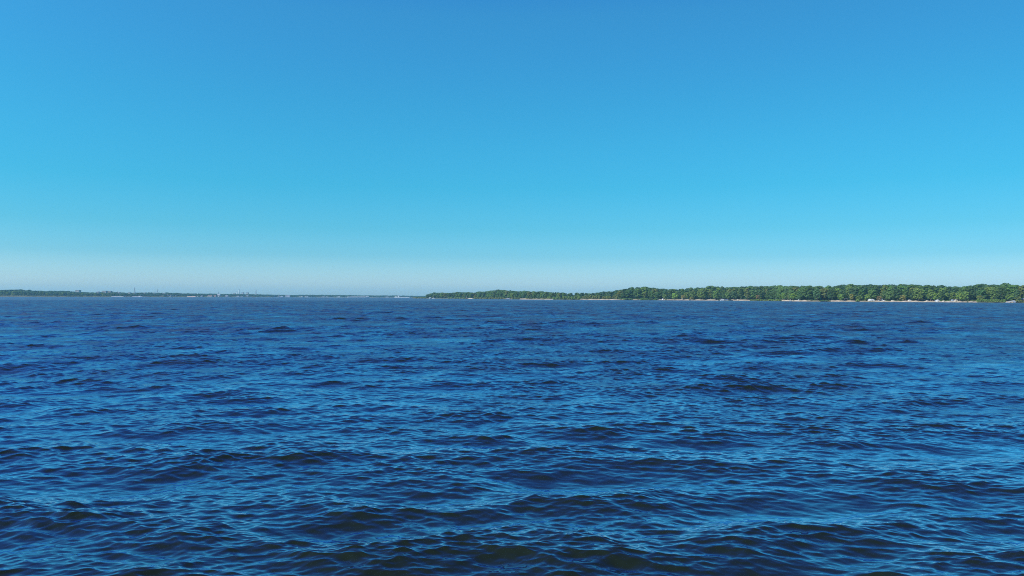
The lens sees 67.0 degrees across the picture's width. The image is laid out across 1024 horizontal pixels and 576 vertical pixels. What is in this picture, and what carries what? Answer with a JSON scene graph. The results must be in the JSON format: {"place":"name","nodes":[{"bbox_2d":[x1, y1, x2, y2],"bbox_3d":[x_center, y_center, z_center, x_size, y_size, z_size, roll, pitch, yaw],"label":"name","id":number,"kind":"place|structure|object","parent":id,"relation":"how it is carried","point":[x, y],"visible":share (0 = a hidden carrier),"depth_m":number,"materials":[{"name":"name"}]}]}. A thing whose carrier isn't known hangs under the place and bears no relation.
{"place":"outdoors","nodes":[
{"label":"outdoors","id":0,"kind":"place"},
{"bbox_2d":[0,294,412,297],"bbox_3d":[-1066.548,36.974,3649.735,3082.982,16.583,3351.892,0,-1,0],"label":"bank","id":1,"kind":"structure","parent":0,"point":[141,296],"depth_m":2923.65,"materials":[{"name":"green plant"}]},
{"bbox_2d":[0,289,425,296],"bbox_3d":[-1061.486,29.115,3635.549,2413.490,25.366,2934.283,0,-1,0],"label":"woodland","id":2,"kind":"object","parent":1,"relation":"on","point":[167,293],"visible":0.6,"depth_m":3484.46,"materials":[{"name":"green plant"}]},
{"bbox_2d":[0,297,1023,575],"bbox_3d":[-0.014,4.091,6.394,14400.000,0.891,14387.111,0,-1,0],"label":"water","id":3,"kind":"structure","parent":0,"point":[304,437],"depth_m":22.22,"materials":[{"name":"blue liquid"}]},
{"bbox_2d":[0,0,1023,295],"label":"sky","id":4,"kind":"structure","parent":0,"point":[272,147],"materials":[{"name":"blue"}]},
{"bbox_2d":[413,297,1023,302],"bbox_3d":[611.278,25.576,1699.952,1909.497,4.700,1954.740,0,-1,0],"label":"beach","id":5,"kind":"structure","parent":0,"point":[753,300],"depth_m":1144.22,"materials":[{"name":"beige sand"}]},
{"bbox_2d":[624,290,632,297],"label":"tree","id":6,"kind":"object","parent":5,"relation":"on","point":[629,293],"visible":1,"depth_m":1396.01,"materials":[{"name":"green plant"}]},
{"bbox_2d":[633,289,643,297],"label":"tree","id":7,"kind":"object","parent":5,"relation":"on","point":[638,292],"visible":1,"depth_m":1391.67,"materials":[{"name":"green plant"}]},
{"bbox_2d":[639,288,647,296],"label":"tree","id":8,"kind":"object","parent":5,"relation":"on","point":[644,290],"visible":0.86,"depth_m":1393.61,"materials":[{"name":"green plant"}]},
{"bbox_2d":[654,292,660,298],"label":"tree","id":9,"kind":"object","parent":5,"relation":"on","point":[657,295],"visible":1,"depth_m":1363.61,"materials":[{"name":"green plant"}]},
{"bbox_2d":[667,289,674,296],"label":"tree","id":10,"kind":"object","parent":5,"relation":"on","point":[670,291],"visible":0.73,"depth_m":1363.78,"materials":[{"name":"green plant"}]},
{"bbox_2d":[689,291,695,297],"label":"tree","id":11,"kind":"object","parent":5,"relation":"on","point":[691,293],"visible":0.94,"depth_m":1321.48,"materials":[{"name":"green plant"}]},
{"bbox_2d":[699,288,706,297],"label":"tree","id":12,"kind":"object","parent":5,"relation":"on","point":[703,293],"visible":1,"depth_m":1299.26,"materials":[{"name":"green plant"}]},
{"bbox_2d":[427,284,1023,300],"bbox_3d":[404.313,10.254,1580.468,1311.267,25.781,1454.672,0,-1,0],"label":"forest interior","id":13,"kind":"object","parent":5,"relation":"on","point":[841,286],"visible":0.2,"depth_m":1142.64,"materials":[{"name":"green plant"}]},
{"bbox_2d":[729,291,737,299],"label":"tree","id":14,"kind":"object","parent":5,"relation":"on","point":[734,294],"visible":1,"depth_m":1254.34,"materials":[{"name":"green plant"}]},
{"bbox_2d":[738,288,742,299],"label":"tree","id":15,"kind":"object","parent":5,"relation":"on","point":[740,295],"visible":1,"depth_m":1248.09,"materials":[{"name":"green plant"}]},
{"bbox_2d":[744,288,750,299],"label":"tree","id":16,"kind":"object","parent":5,"relation":"on","point":[747,291],"visible":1,"depth_m":1225.44,"materials":[{"name":"green plant"}]},
{"bbox_2d":[749,290,757,297],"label":"tree","id":17,"kind":"object","parent":5,"relation":"on","point":[753,293],"visible":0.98,"depth_m":1222.44,"materials":[{"name":"green plant"}]},
{"bbox_2d":[758,290,765,298],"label":"tree","id":18,"kind":"object","parent":5,"relation":"on","point":[761,293],"visible":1,"depth_m":1207.26,"materials":[{"name":"green plant"}]},
{"bbox_2d":[777,288,784,297],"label":"tree","id":19,"kind":"object","parent":5,"relation":"on","point":[780,290],"visible":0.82,"depth_m":1132.31,"materials":[{"name":"green plant"}]},
{"bbox_2d":[788,290,796,296],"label":"tree","id":20,"kind":"object","parent":5,"relation":"on","point":[793,291],"visible":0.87,"depth_m":1075.60,"materials":[{"name":"green plant"}]},
{"bbox_2d":[796,291,803,299],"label":"tree","id":21,"kind":"object","parent":5,"relation":"on","point":[799,294],"visible":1,"depth_m":1045.68,"materials":[{"name":"green plant"}]},
{"bbox_2d":[801,286,814,298],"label":"tree","id":22,"kind":"object","parent":5,"relation":"on","point":[807,291],"visible":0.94,"depth_m":1035.68,"materials":[{"name":"green plant"}]},
{"bbox_2d":[813,288,820,299],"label":"tree","id":23,"kind":"object","parent":5,"relation":"on","point":[816,293],"visible":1,"depth_m":1014.73,"materials":[{"name":"green plant"}]},
{"bbox_2d":[819,288,827,297],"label":"tree","id":24,"kind":"object","parent":5,"relation":"on","point":[824,292],"visible":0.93,"depth_m":1015.61,"materials":[{"name":"green plant"}]},
{"bbox_2d":[827,289,836,299],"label":"tree","id":25,"kind":"object","parent":5,"relation":"on","point":[831,294],"visible":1,"depth_m":1003.44,"materials":[{"name":"green plant"}]},
{"bbox_2d":[835,288,841,296],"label":"tree","id":26,"kind":"object","parent":5,"relation":"on","point":[838,289],"visible":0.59,"depth_m":1012.36,"materials":[{"name":"green plant"}]},
{"bbox_2d":[838,290,846,298],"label":"tree","id":27,"kind":"object","parent":5,"relation":"on","point":[844,293],"visible":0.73,"depth_m":1000.59,"materials":[{"name":"green plant"}]},
{"bbox_2d":[845,284,856,296],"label":"tree","id":28,"kind":"object","parent":5,"relation":"on","point":[848,285],"visible":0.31,"depth_m":1036.01,"materials":[{"name":"green plant"}]},
{"bbox_2d":[848,287,858,299],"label":"tree","id":29,"kind":"object","parent":5,"relation":"on","point":[854,291],"visible":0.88,"depth_m":993.46,"materials":[{"name":"green plant"}]},
{"bbox_2d":[857,289,864,297],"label":"tree","id":30,"kind":"object","parent":5,"relation":"on","point":[860,291],"visible":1,"depth_m":986.74,"materials":[{"name":"green plant"}]},
{"bbox_2d":[857,285,867,295],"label":"tree","id":31,"kind":"object","parent":5,"relation":"on","point":[859,287],"visible":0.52,"depth_m":999.37,"materials":[{"name":"green plant"}]},
{"bbox_2d":[868,290,876,298],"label":"tree","id":32,"kind":"object","parent":5,"relation":"on","point":[873,293],"visible":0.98,"depth_m":980.27,"materials":[{"name":"green plant"}]},
{"bbox_2d":[867,285,880,295],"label":"tree","id":33,"kind":"object","parent":5,"relation":"on","point":[878,287],"visible":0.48,"depth_m":1025.84,"materials":[{"name":"green plant"}]},
{"bbox_2d":[880,285,888,299],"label":"tree","id":34,"kind":"object","parent":5,"relation":"on","point":[884,287],"visible":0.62,"depth_m":990.45,"materials":[{"name":"green plant"}]},
{"bbox_2d":[881,291,888,299],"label":"tree","id":35,"kind":"object","parent":5,"relation":"on","point":[884,296],"visible":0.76,"depth_m":979.60,"materials":[{"name":"green plant"}]},
{"bbox_2d":[881,285,891,295],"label":"tree","id":36,"kind":"object","parent":5,"relation":"on","point":[889,289],"visible":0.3,"depth_m":1002.15,"materials":[{"name":"green plant"}]},
{"bbox_2d":[885,292,891,299],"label":"tree","id":37,"kind":"object","parent":5,"relation":"on","point":[889,295],"visible":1,"depth_m":967.43,"materials":[{"name":"green plant"}]},
{"bbox_2d":[891,289,902,299],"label":"tree","id":38,"kind":"object","parent":5,"relation":"on","point":[897,293],"visible":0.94,"depth_m":972.57,"materials":[{"name":"green plant"}]},
{"bbox_2d":[897,285,908,295],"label":"tree","id":39,"kind":"object","parent":5,"relation":"on","point":[901,288],"visible":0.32,"depth_m":985.09,"materials":[{"name":"green plant"}]},
{"bbox_2d":[903,288,908,299],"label":"tree","id":40,"kind":"object","parent":5,"relation":"on","point":[906,292],"visible":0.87,"depth_m":969.80,"materials":[{"name":"green plant"}]},
{"bbox_2d":[908,289,914,300],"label":"tree","id":41,"kind":"object","parent":5,"relation":"on","point":[911,295],"visible":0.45,"depth_m":963.33,"materials":[{"name":"green plant"}]},
{"bbox_2d":[907,284,916,295],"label":"tree","id":42,"kind":"object","parent":5,"relation":"on","point":[910,286],"visible":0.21,"depth_m":994.81,"materials":[{"name":"green plant"}]},
{"bbox_2d":[913,288,924,300],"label":"tree","id":43,"kind":"object","parent":5,"relation":"on","point":[918,292],"visible":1,"depth_m":948.67,"materials":[{"name":"green plant"}]},
{"bbox_2d":[921,290,927,300],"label":"tree","id":44,"kind":"object","parent":5,"relation":"on","point":[925,294],"visible":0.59,"depth_m":956.04,"materials":[{"name":"green plant"}]},
{"bbox_2d":[920,285,933,295],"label":"tree","id":45,"kind":"object","parent":5,"relation":"on","point":[926,287],"visible":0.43,"depth_m":968.27,"materials":[{"name":"green plant"}]},
{"bbox_2d":[926,290,933,300],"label":"tree","id":46,"kind":"object","parent":5,"relation":"on","point":[930,293],"visible":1,"depth_m":942.36,"materials":[{"name":"green plant"}]},
{"bbox_2d":[932,288,939,297],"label":"tree","id":47,"kind":"object","parent":5,"relation":"on","point":[936,290],"visible":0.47,"depth_m":966.38,"materials":[{"name":"green plant"}]},
{"bbox_2d":[940,291,944,299],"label":"tree","id":48,"kind":"object","parent":5,"relation":"on","point":[942,297],"visible":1,"depth_m":945.59,"materials":[{"name":"green plant"}]},
{"bbox_2d":[937,288,948,297],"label":"tree","id":49,"kind":"object","parent":5,"relation":"on","point":[946,292],"visible":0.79,"depth_m":954.74,"materials":[{"name":"green plant"}]},
{"bbox_2d":[949,292,956,299],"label":"tree","id":50,"kind":"object","parent":5,"relation":"on","point":[952,295],"visible":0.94,"depth_m":940.22,"materials":[{"name":"green plant"}]},
{"bbox_2d":[949,287,958,296],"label":"tree","id":51,"kind":"object","parent":5,"relation":"on","point":[954,289],"visible":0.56,"depth_m":958.68,"materials":[{"name":"green plant"}]},
{"bbox_2d":[955,292,961,300],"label":"tree","id":52,"kind":"object","parent":5,"relation":"on","point":[959,295],"visible":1,"depth_m":925.04,"materials":[{"name":"green plant"}]},
{"bbox_2d":[962,291,968,299],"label":"tree","id":53,"kind":"object","parent":5,"relation":"on","point":[964,295],"visible":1,"depth_m":919.39,"materials":[{"name":"green plant"}]},
{"bbox_2d":[965,287,975,299],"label":"tree","id":54,"kind":"object","parent":5,"relation":"on","point":[971,292],"visible":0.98,"depth_m":920.39,"materials":[{"name":"green plant"}]},
{"bbox_2d":[976,290,987,298],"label":"tree","id":55,"kind":"object","parent":5,"relation":"on","point":[980,293],"visible":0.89,"depth_m":914.79,"materials":[{"name":"green plant"}]},
{"bbox_2d":[985,287,995,297],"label":"tree","id":56,"kind":"object","parent":5,"relation":"on","point":[988,290],"visible":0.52,"depth_m":922.34,"materials":[{"name":"green plant"}]},
{"bbox_2d":[990,288,996,298],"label":"tree","id":57,"kind":"object","parent":5,"relation":"on","point":[993,293],"visible":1,"depth_m":902.65,"materials":[{"name":"green plant"}]},
{"bbox_2d":[996,287,1005,298],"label":"tree","id":58,"kind":"object","parent":5,"relation":"on","point":[1000,289],"visible":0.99,"depth_m":897.46,"materials":[{"name":"green plant"}]},
{"bbox_2d":[996,286,1006,297],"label":"tree","id":59,"kind":"object","parent":5,"relation":"on","point":[1002,291],"visible":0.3,"depth_m":910.95,"materials":[{"name":"green plant"}]},
{"bbox_2d":[1000,283,1010,288],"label":"tree","id":60,"kind":"object","parent":5,"relation":"on","point":[1004,284],"visible":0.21,"depth_m":936.92,"materials":[{"name":"green plant"}]},
{"bbox_2d":[1006,294,1013,300],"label":"tree","id":61,"kind":"object","parent":5,"relation":"on","point":[1009,296],"visible":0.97,"depth_m":882.57,"materials":[{"name":"green plant"}]},
{"bbox_2d":[1006,285,1019,296],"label":"tree","id":62,"kind":"object","parent":5,"relation":"on","point":[1012,290],"visible":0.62,"depth_m":903.10,"materials":[{"name":"green plant"}]},
{"bbox_2d":[1014,290,1019,298],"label":"tree","id":63,"kind":"object","parent":5,"relation":"on","point":[1017,293],"visible":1,"depth_m":882.72,"materials":[{"name":"green plant"}]},
{"bbox_2d":[1018,285,1023,297],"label":"tree","id":64,"kind":"object","parent":5,"relation":"on","point":[1021,289],"visible":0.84,"depth_m":896.97,"materials":[{"name":"green plant"}]}
]}

